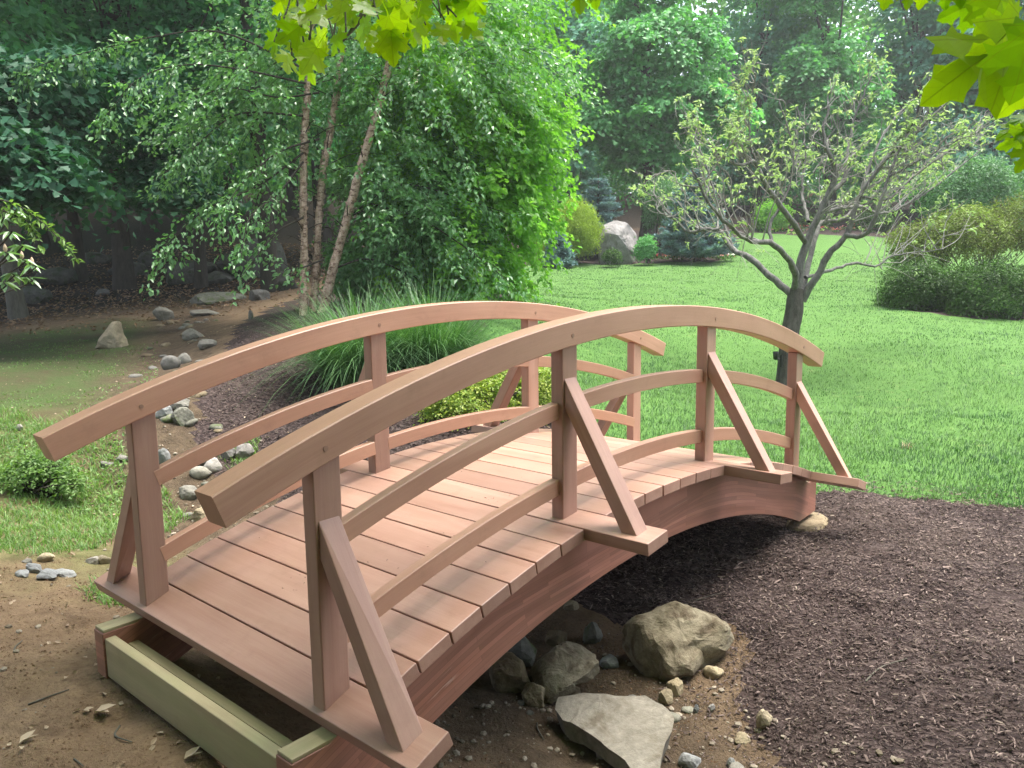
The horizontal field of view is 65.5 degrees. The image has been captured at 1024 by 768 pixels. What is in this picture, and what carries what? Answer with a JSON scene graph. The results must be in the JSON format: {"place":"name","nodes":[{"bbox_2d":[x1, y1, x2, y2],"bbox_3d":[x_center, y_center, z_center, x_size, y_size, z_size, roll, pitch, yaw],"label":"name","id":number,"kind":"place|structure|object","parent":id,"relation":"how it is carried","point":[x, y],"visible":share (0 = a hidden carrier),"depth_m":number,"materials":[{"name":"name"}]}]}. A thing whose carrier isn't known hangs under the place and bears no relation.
{"place":"outdoors","nodes":[
{"label":"outdoors","id":0,"kind":"place"},
{"bbox_2d":[0,190,866,767],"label":"ground","id":1,"kind":"structure","parent":0,"point":[134,722],"depth_m":3.90,"materials":[{"name":"soil"}]},
{"bbox_2d":[26,563,41,572],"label":"stone","id":2,"kind":"object","parent":1,"relation":"on","point":[33,568],"visible":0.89,"depth_m":4.32,"materials":[{"name":"white stone"}]},
{"bbox_2d":[23,286,52,303],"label":"rock","id":3,"kind":"object","parent":1,"relation":"on","point":[34,295],"visible":0.62,"depth_m":18.89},
{"bbox_2d":[0,198,83,294],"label":"rhododendron","id":4,"kind":"object","parent":1,"relation":"on","point":[9,215],"visible":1,"depth_m":6.12,"materials":[{"name":"green plant"}]},
{"bbox_2d":[37,553,54,561],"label":"stone","id":5,"kind":"object","parent":1,"relation":"on","point":[45,557],"visible":0.98,"depth_m":4.50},
{"bbox_2d":[36,568,58,579],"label":"stone","id":6,"kind":"object","parent":1,"relation":"on","point":[47,574],"visible":0.97,"depth_m":4.18,"materials":[{"name":"white stone"}]},
{"bbox_2d":[0,439,97,506],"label":"bush","id":7,"kind":"object","parent":1,"relation":"on","point":[36,474],"visible":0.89,"depth_m":5.70,"materials":[{"name":"green plant"}]},
{"bbox_2d":[34,267,77,284],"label":"rock","id":8,"kind":"object","parent":1,"relation":"on","point":[59,276],"visible":0.82,"depth_m":21.50,"materials":[{"name":"stone"}]},
{"bbox_2d":[0,0,114,247],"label":"woodland tree","id":9,"kind":"object","parent":1,"relation":"on","point":[45,238],"depth_m":26.68,"materials":[{"name":"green plant"}]},
{"bbox_2d":[56,568,76,576],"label":"stone","id":10,"kind":"object","parent":1,"relation":"on","point":[66,573],"visible":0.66,"depth_m":4.28,"materials":[{"name":"white stone"}]},
{"bbox_2d":[0,0,145,319],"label":"woodland tree","id":11,"kind":"object","parent":1,"relation":"on","point":[16,305],"visible":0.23,"depth_m":15.97,"materials":[{"name":"green plant"}]},
{"bbox_2d":[0,329,158,411],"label":"moss tufts","id":12,"kind":"object","parent":1,"relation":"on","point":[72,372],"visible":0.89,"depth_m":10.03,"materials":[{"name":"green plant"}]},
{"bbox_2d":[0,421,167,517],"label":"weed leaves","id":13,"kind":"object","parent":1,"relation":"on","point":[67,497],"visible":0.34,"depth_m":6.22,"materials":[{"name":"green plant"}]},
{"bbox_2d":[13,0,157,282],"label":"woodland tree","id":14,"kind":"object","parent":1,"relation":"on","point":[76,240],"depth_m":21.74,"materials":[{"name":"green plant"}]},
{"bbox_2d":[85,252,111,264],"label":"rock","id":15,"kind":"object","parent":1,"relation":"on","point":[100,258],"visible":0.62,"depth_m":24.24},
{"bbox_2d":[95,321,128,348],"bbox_3d":[-5.904,-0.701,11.763,0.420,0.453,0.384,0,8,3],"label":"standing stone","id":16,"kind":"object","parent":1,"relation":"on","point":[112,336],"visible":0.81,"depth_m":11.62,"materials":[{"name":"stone"}]},
{"bbox_2d":[2,0,224,289],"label":"woodland tree","id":17,"kind":"object","parent":1,"relation":"on","point":[123,274],"visible":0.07,"depth_m":20.00,"materials":[{"name":"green plant"}]},
{"bbox_2d":[24,0,205,230],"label":"woodland tree","id":18,"kind":"object","parent":1,"relation":"on","point":[147,227],"depth_m":29.53,"materials":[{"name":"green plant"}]},
{"bbox_2d":[0,0,254,279],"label":"shade maple","id":19,"kind":"object","parent":1,"relation":"on","point":[44,165],"visible":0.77,"depth_m":11.19,"materials":[{"name":"green plant"}]},
{"bbox_2d":[107,262,148,275],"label":"rock","id":20,"kind":"object","parent":1,"relation":"on","point":[140,268],"visible":0.27,"depth_m":22.75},
{"bbox_2d":[0,405,259,606],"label":"rough grass","id":21,"kind":"structure","parent":1,"relation":"on","point":[74,533],"depth_m":5.53,"materials":[{"name":"green plant"}]},
{"bbox_2d":[137,250,162,265],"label":"rock","id":22,"kind":"object","parent":1,"relation":"on","point":[146,258],"visible":0.44,"depth_m":24.00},
{"bbox_2d":[152,307,174,320],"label":"stone","id":23,"kind":"object","parent":1,"relation":"on","point":[162,313],"visible":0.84,"depth_m":15.48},
{"bbox_2d":[155,406,172,418],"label":"stone","id":24,"kind":"object","parent":1,"relation":"on","point":[163,412],"visible":0.56,"depth_m":6.93,"materials":[{"name":"white stone"}]},
{"bbox_2d":[158,448,170,463],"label":"stone","id":25,"kind":"object","parent":1,"relation":"on","point":[164,455],"visible":0.6,"depth_m":6.37,"materials":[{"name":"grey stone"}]},
{"bbox_2d":[57,0,277,288],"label":"woodland tree","id":26,"kind":"object","parent":1,"relation":"on","point":[182,13],"visible":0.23,"depth_m":18.99,"materials":[{"name":"green plant"}]},
{"bbox_2d":[77,0,263,249],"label":"woodland tree","id":27,"kind":"object","parent":1,"relation":"on","point":[186,243],"visible":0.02,"depth_m":26.56,"materials":[{"name":"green plant"}]},
{"bbox_2d":[160,355,180,369],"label":"stone","id":28,"kind":"object","parent":1,"relation":"on","point":[168,362],"visible":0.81,"depth_m":9.34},
{"bbox_2d":[169,398,189,409],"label":"stone","id":29,"kind":"object","parent":1,"relation":"on","point":[184,402],"visible":0.52,"depth_m":7.08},
{"bbox_2d":[0,242,363,338],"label":"leaf litter","id":30,"kind":"object","parent":1,"relation":"on","point":[89,309],"visible":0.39,"depth_m":18.97,"materials":[{"name":"plant"}]},
{"bbox_2d":[170,407,194,425],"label":"stone","id":31,"kind":"object","parent":1,"relation":"on","point":[180,416],"visible":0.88,"depth_m":6.87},
{"bbox_2d":[93,1,272,230],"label":"woodland tree","id":32,"kind":"object","parent":1,"relation":"on","point":[225,188],"visible":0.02,"depth_m":30.45,"materials":[{"name":"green plant"}]},
{"bbox_2d":[177,353,191,363],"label":"stone","id":33,"kind":"object","parent":1,"relation":"on","point":[184,358],"visible":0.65,"depth_m":9.87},
{"bbox_2d":[179,485,196,499],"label":"stone","id":34,"kind":"object","parent":1,"relation":"on","point":[186,492],"visible":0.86,"depth_m":6.00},
{"bbox_2d":[164,261,220,284],"bbox_3d":[-8.824,-2.967,21.821,1.519,0.815,1.488,1,8,9],"label":"rock","id":35,"kind":"object","parent":1,"relation":"on","point":[188,274],"visible":0.48,"depth_m":21.28,"materials":[{"name":"stone"}]},
{"bbox_2d":[182,328,203,340],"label":"stone","id":36,"kind":"object","parent":1,"relation":"on","point":[189,334],"visible":0.77,"depth_m":11.54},
{"bbox_2d":[190,507,205,521],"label":"stone","id":37,"kind":"object","parent":1,"relation":"on","point":[198,514],"visible":0.47,"depth_m":5.67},
{"bbox_2d":[189,466,211,478],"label":"stone","id":38,"kind":"object","parent":1,"relation":"on","point":[199,472],"visible":0.98,"depth_m":6.23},
{"bbox_2d":[189,309,219,316],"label":"stone","id":39,"kind":"object","parent":1,"relation":"on","point":[201,312],"visible":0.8,"depth_m":15.57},
{"bbox_2d":[197,339,216,349],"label":"stone","id":40,"kind":"object","parent":1,"relation":"on","point":[203,344],"visible":0.84,"depth_m":10.46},
{"bbox_2d":[189,292,245,304],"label":"stone","id":41,"kind":"object","parent":1,"relation":"on","point":[207,298],"visible":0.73,"depth_m":17.64,"materials":[{"name":"stone"}]},
{"bbox_2d":[208,271,236,283],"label":"rock","id":42,"kind":"object","parent":1,"relation":"on","point":[217,277],"visible":0.69,"depth_m":21.04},
{"bbox_2d":[100,0,399,291],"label":"woodland tree","id":43,"kind":"object","parent":1,"relation":"on","point":[266,277],"visible":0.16,"depth_m":18.02,"materials":[{"name":"green plant"}]},
{"bbox_2d":[216,236,289,279],"bbox_3d":[-7.136,-3.318,21.977,1.481,1.585,1.920,7,11,43],"label":"rock","id":44,"kind":"object","parent":1,"relation":"on","point":[221,263],"visible":0.29,"depth_m":21.34,"materials":[{"name":"stone"}]},
{"bbox_2d":[249,289,269,300],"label":"stone","id":45,"kind":"object","parent":1,"relation":"on","point":[257,294],"visible":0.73,"depth_m":17.44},
{"bbox_2d":[0,303,549,767],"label":"leaf scraps","id":46,"kind":"object","parent":1,"relation":"on","point":[152,747],"visible":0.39,"depth_m":3.38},
{"bbox_2d":[278,271,297,290],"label":"rock","id":47,"kind":"object","parent":1,"relation":"on","point":[282,279],"visible":0.52,"depth_m":18.94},
{"bbox_2d":[233,0,373,216],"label":"woodland tree","id":48,"kind":"object","parent":1,"relation":"on","point":[290,203],"visible":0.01,"depth_m":35.30,"materials":[{"name":"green plant"}]},
{"bbox_2d":[210,1,403,255],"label":"woodland tree","id":49,"kind":"object","parent":1,"relation":"on","point":[326,233],"visible":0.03,"depth_m":24.46,"materials":[{"name":"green plant"}]},
{"bbox_2d":[263,0,473,213],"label":"woodland tree","id":50,"kind":"object","parent":1,"relation":"on","point":[372,18],"visible":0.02,"depth_m":22.69,"materials":[{"name":"green plant"}]},
{"bbox_2d":[0,499,779,767],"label":"dirt crumbs","id":51,"kind":"object","parent":1,"relation":"on","point":[52,600],"visible":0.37,"depth_m":3.45,"materials":[{"name":"soil"}]},
{"bbox_2d":[33,301,865,767],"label":"footbridge","id":52,"kind":"object","parent":1,"relation":"on","point":[313,603],"visible":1,"depth_m":3.07,"materials":[{"name":"brown wood"}]},
{"bbox_2d":[0,397,904,767],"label":"pebbles","id":53,"kind":"object","parent":1,"relation":"on","point":[712,743],"visible":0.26,"depth_m":3.31,"materials":[{"name":"stone"}]},
{"bbox_2d":[489,652,530,692],"bbox_3d":[-0.013,1.341,3.708,0.183,0.184,0.167,-2,8,-8],"label":"rock","id":54,"kind":"object","parent":1,"relation":"on","point":[507,672],"visible":0.94,"depth_m":3.65,"materials":[{"name":"stone"}]},
{"bbox_2d":[3,0,1023,203],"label":"woods","id":55,"kind":"object","parent":1,"relation":"on","point":[851,19],"visible":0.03,"depth_m":51.54,"materials":[{"name":"green plant"}]},
{"bbox_2d":[507,636,536,666],"bbox_3d":[0.039,1.349,3.990,0.162,0.168,0.155,12,27,6],"label":"rock","id":56,"kind":"object","parent":1,"relation":"on","point":[524,649],"visible":0.57,"depth_m":3.93,"materials":[{"name":"stone"}]},
{"bbox_2d":[521,682,544,707],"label":"rock","id":57,"kind":"object","parent":1,"relation":"on","point":[532,693],"visible":0.93,"depth_m":3.57,"materials":[{"name":"beige stone"}]},
{"bbox_2d":[90,108,1021,211],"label":"dark undergrowth","id":58,"kind":"object","parent":1,"relation":"on","point":[707,152],"visible":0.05,"depth_m":41.52,"materials":[{"name":"green plant"}]},
{"bbox_2d":[545,630,566,646],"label":"stone","id":59,"kind":"object","parent":1,"relation":"on","point":[553,638],"visible":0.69,"depth_m":4.13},
{"bbox_2d":[528,641,598,703],"bbox_3d":[0.240,1.327,3.705,0.317,0.231,0.218,-5,9,-28],"label":"rock","id":60,"kind":"object","parent":1,"relation":"on","point":[565,668],"visible":0.96,"depth_m":3.64,"materials":[{"name":"stone"}]},
{"bbox_2d":[563,600,578,610],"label":"stone","id":61,"kind":"object","parent":1,"relation":"on","point":[572,605],"visible":0.98,"depth_m":4.36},
{"bbox_2d":[521,0,637,206],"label":"background tree","id":62,"kind":"object","parent":1,"relation":"on","point":[582,29],"visible":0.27,"depth_m":38.31,"materials":[{"name":"green plant"}]},
{"bbox_2d":[583,622,602,643],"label":"stone","id":63,"kind":"object","parent":1,"relation":"on","point":[592,634],"visible":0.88,"depth_m":4.09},
{"bbox_2d":[189,287,1023,767],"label":"mulch bed","id":64,"kind":"object","parent":1,"relation":"on","point":[287,387],"visible":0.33,"depth_m":4.02,"materials":[{"name":"wood"}]},
{"bbox_2d":[203,457,221,472],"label":"stone","id":65,"kind":"object","parent":64,"relation":"on","point":[213,465],"visible":0.85,"depth_m":6.30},
{"bbox_2d":[221,448,235,459],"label":"stone","id":66,"kind":"object","parent":64,"relation":"on","point":[229,453],"visible":0.55,"depth_m":6.45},
{"bbox_2d":[236,443,254,458],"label":"stone","id":67,"kind":"object","parent":64,"relation":"on","point":[247,450],"visible":0.91,"depth_m":6.47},
{"bbox_2d":[6,0,619,322],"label":"birch tree","id":68,"kind":"object","parent":64,"relation":"on","point":[382,245],"visible":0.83,"depth_m":10.73,"materials":[{"name":"green plant"}]},
{"bbox_2d":[320,235,400,302],"bbox_3d":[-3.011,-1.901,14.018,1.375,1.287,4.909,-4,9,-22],"label":"understory shrub","id":69,"kind":"object","parent":64,"relation":"on","point":[328,253],"visible":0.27,"depth_m":12.03,"materials":[{"name":"green plant"}]},
{"bbox_2d":[230,272,529,407],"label":"ornamental grass","id":70,"kind":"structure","parent":64,"relation":"on","point":[341,364],"depth_m":7.40,"materials":[{"name":"plant"}]},
{"bbox_2d":[330,0,615,305],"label":"leafy tree","id":71,"kind":"object","parent":64,"relation":"on","point":[516,181],"visible":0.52,"depth_m":11.41,"materials":[{"name":"green plant"}]},
{"bbox_2d":[412,367,579,430],"bbox_3d":[-0.116,0.072,6.518,1.064,0.734,1.595,6,11,41],"label":"spirea shrub","id":72,"kind":"object","parent":64,"relation":"on","point":[482,394],"visible":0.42,"depth_m":6.17,"materials":[{"name":"green plant"}]},
{"bbox_2d":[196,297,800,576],"bbox_3d":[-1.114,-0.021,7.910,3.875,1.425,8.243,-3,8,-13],"label":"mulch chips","id":73,"kind":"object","parent":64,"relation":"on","point":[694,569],"visible":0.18,"depth_m":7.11,"materials":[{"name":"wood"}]},
{"bbox_2d":[756,709,772,729],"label":"stone","id":74,"kind":"object","parent":64,"relation":"on","point":[764,718],"visible":0.91,"depth_m":3.31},
{"bbox_2d":[574,477,1023,767],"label":"bark shreds","id":75,"kind":"object","parent":64,"relation":"on","point":[889,708],"visible":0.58,"depth_m":3.97,"materials":[{"name":"wood"}]},
{"bbox_2d":[786,512,827,532],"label":"footing stone","id":76,"kind":"object","parent":64,"relation":"on","point":[811,522],"visible":0.6,"depth_m":5.02,"materials":[{"name":"stone"}]},
{"bbox_2d":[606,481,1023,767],"bbox_3d":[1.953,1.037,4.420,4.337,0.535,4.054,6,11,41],"label":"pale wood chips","id":77,"kind":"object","parent":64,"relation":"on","point":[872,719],"visible":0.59,"depth_m":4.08,"materials":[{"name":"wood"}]},
{"bbox_2d":[599,654,618,668],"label":"stone","id":78,"kind":"object","parent":1,"relation":"on","point":[609,661],"visible":0.99,"depth_m":3.86,"materials":[{"name":"grey stone"}]},
{"bbox_2d":[555,693,673,767],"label":"slab rock","id":79,"kind":"object","parent":1,"relation":"on","point":[624,731],"visible":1,"depth_m":3.27,"materials":[{"name":"stone"}]},
{"bbox_2d":[262,0,1023,172],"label":"maple tree","id":80,"kind":"object","parent":1,"relation":"on","point":[989,53],"visible":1,"depth_m":2.33,"materials":[{"name":"green plant"}]},
{"bbox_2d":[658,688,672,704],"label":"stone","id":81,"kind":"object","parent":1,"relation":"on","point":[665,696],"visible":1,"depth_m":3.56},
{"bbox_2d":[667,677,682,696],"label":"stone","id":82,"kind":"object","parent":1,"relation":"on","point":[675,685],"visible":0.76,"depth_m":3.61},
{"bbox_2d":[622,601,733,680],"bbox_3d":[0.824,1.252,3.885,0.492,0.398,0.372,-5,9,-29],"label":"boulder","id":83,"kind":"object","parent":1,"relation":"on","point":[669,641],"visible":0.94,"depth_m":3.77,"materials":[{"name":"stone"}]},
{"bbox_2d":[678,752,700,767],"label":"stone","id":84,"kind":"object","parent":1,"relation":"on","point":[686,760],"visible":1,"depth_m":3.15,"materials":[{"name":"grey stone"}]},
{"bbox_2d":[703,665,723,679],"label":"stone","id":85,"kind":"object","parent":1,"relation":"on","point":[713,672],"visible":0.96,"depth_m":3.71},
{"bbox_2d":[734,731,750,744],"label":"stone","id":86,"kind":"object","parent":1,"relation":"on","point":[741,737],"visible":0.99,"depth_m":3.27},
{"bbox_2d":[693,0,834,211],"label":"background tree","id":87,"kind":"object","parent":1,"relation":"on","point":[756,33],"visible":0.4,"depth_m":38.93,"materials":[{"name":"green plant"}]},
{"bbox_2d":[517,194,1023,320],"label":"flower bed","id":88,"kind":"object","parent":1,"relation":"on","point":[906,210],"visible":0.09,"depth_m":32.29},
{"bbox_2d":[536,192,610,261],"bbox_3d":[1.831,-4.709,24.685,2.159,2.388,2.616,6,11,41],"label":"gold shrub","id":89,"kind":"object","parent":88,"relation":"on","point":[583,228],"visible":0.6,"depth_m":24.31,"materials":[{"name":"green plant"}]},
{"bbox_2d":[582,174,624,258],"bbox_3d":[2.884,-5.591,26.852,2.385,2.913,2.370,-1,8,-2],"label":"blue spruce","id":90,"kind":"object","parent":88,"relation":"on","point":[603,204],"visible":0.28,"depth_m":26.54,"materials":[{"name":"green plant"}]},
{"bbox_2d":[598,247,623,266],"bbox_3d":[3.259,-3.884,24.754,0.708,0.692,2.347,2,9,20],"label":"shrub","id":91,"kind":"object","parent":88,"relation":"on","point":[614,255],"visible":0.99,"depth_m":23.84,"materials":[{"name":"green plant"}]},
{"bbox_2d":[597,221,637,263],"bbox_3d":[3.348,-4.435,25.347,1.314,1.523,1.036,0,8,5],"label":"boulder","id":92,"kind":"object","parent":88,"relation":"on","point":[622,239],"visible":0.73,"depth_m":24.99,"materials":[{"name":"stone"}]},
{"bbox_2d":[631,234,658,262],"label":"shrub","id":93,"kind":"object","parent":88,"relation":"on","point":[646,247],"visible":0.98,"depth_m":24.34,"materials":[{"name":"green plant"}]},
{"bbox_2d":[550,0,770,245],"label":"maple tree","id":94,"kind":"object","parent":88,"relation":"on","point":[630,135],"visible":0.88,"depth_m":28.29,"materials":[{"name":"green plant"}]},
{"bbox_2d":[638,171,683,253],"bbox_3d":[5.292,-5.751,26.989,1.960,2.936,2.121,6,11,41],"label":"weeping shrub","id":95,"kind":"object","parent":88,"relation":"on","point":[662,185],"visible":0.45,"depth_m":26.59,"materials":[{"name":"green plant"}]},
{"bbox_2d":[651,169,739,261],"bbox_3d":[5.774,-5.220,24.839,2.867,3.010,2.575,6,11,41],"label":"blue spruce","id":96,"kind":"object","parent":88,"relation":"on","point":[706,246],"visible":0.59,"depth_m":24.43,"materials":[{"name":"green plant"}]},
{"bbox_2d":[751,197,795,232],"bbox_3d":[10.836,-6.862,33.023,1.758,1.752,1.740,6,11,41],"label":"rounded shrub","id":97,"kind":"object","parent":88,"relation":"on","point":[780,221],"visible":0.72,"depth_m":32.70,"materials":[{"name":"green plant"}]},
{"bbox_2d":[738,0,911,218],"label":"maple tree","id":98,"kind":"object","parent":88,"relation":"on","point":[808,73],"visible":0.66,"depth_m":34.16,"materials":[{"name":"green plant"}]},
{"bbox_2d":[797,207,898,231],"bbox_3d":[14.041,-6.719,33.512,4.020,1.461,1.922,4,9,28],"label":"rounded shrub","id":99,"kind":"object","parent":88,"relation":"on","point":[866,221],"visible":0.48,"depth_m":32.68,"materials":[{"name":"green plant"}]},
{"bbox_2d":[865,255,956,310],"bbox_3d":[7.422,-1.704,14.660,1.558,1.350,1.702,6,11,41],"label":"hedge shrub","id":100,"kind":"object","parent":88,"relation":"on","point":[925,289],"visible":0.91,"depth_m":14.23,"materials":[{"name":"green plant"}]},
{"bbox_2d":[846,0,976,216],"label":"background tree","id":101,"kind":"object","parent":88,"relation":"on","point":[909,41],"visible":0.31,"depth_m":37.20,"materials":[{"name":"green plant"}]},
{"bbox_2d":[881,231,954,274],"bbox_3d":[9.896,-3.162,19.488,1.651,1.487,1.632,-1,8,2],"label":"rounded shrub","id":102,"kind":"object","parent":88,"relation":"on","point":[895,259],"visible":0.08,"depth_m":19.33,"materials":[{"name":"green plant"}]},
{"bbox_2d":[880,189,1023,274],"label":"azalea shrub","id":103,"kind":"object","parent":88,"relation":"on","point":[999,222],"visible":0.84,"depth_m":16.63,"materials":[{"name":"green plant"}]},
{"bbox_2d":[894,0,1023,217],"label":"background tree","id":104,"kind":"object","parent":88,"relation":"on","point":[971,96],"visible":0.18,"depth_m":34.01,"materials":[{"name":"green plant"}]},
{"bbox_2d":[902,150,1023,264],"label":"rounded shrub","id":105,"kind":"object","parent":88,"relation":"on","point":[981,184],"visible":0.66,"depth_m":20.29,"materials":[{"name":"green plant"}]},
{"bbox_2d":[939,252,1023,320],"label":"hedge shrub","id":106,"kind":"object","parent":88,"relation":"on","point":[1000,292],"visible":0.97,"depth_m":13.54,"materials":[{"name":"green plant"}]},
{"bbox_2d":[88,0,1022,192],"label":"sky","id":107,"kind":"structure","parent":0,"point":[697,10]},
{"bbox_2d":[474,233,1023,508],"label":"lawn","id":108,"kind":"structure","parent":0,"point":[794,243],"depth_m":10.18,"materials":[{"name":"plant"}]},
{"bbox_2d":[541,231,577,268],"bbox_3d":[1.352,-3.993,23.771,1.247,1.221,1.152,6,11,41],"label":"spruce shrub","id":109,"kind":"object","parent":108,"relation":"on","point":[566,255],"visible":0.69,"depth_m":23.52,"materials":[{"name":"green plant"}]},
{"bbox_2d":[624,21,1004,385],"bbox_3d":[3.791,-2.021,9.450,5.206,4.317,2.811,-1,8,-2],"label":"apple tree","id":110,"kind":"object","parent":108,"relation":"on","point":[798,293],"visible":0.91,"depth_m":9.16,"materials":[{"name":"green plant"}]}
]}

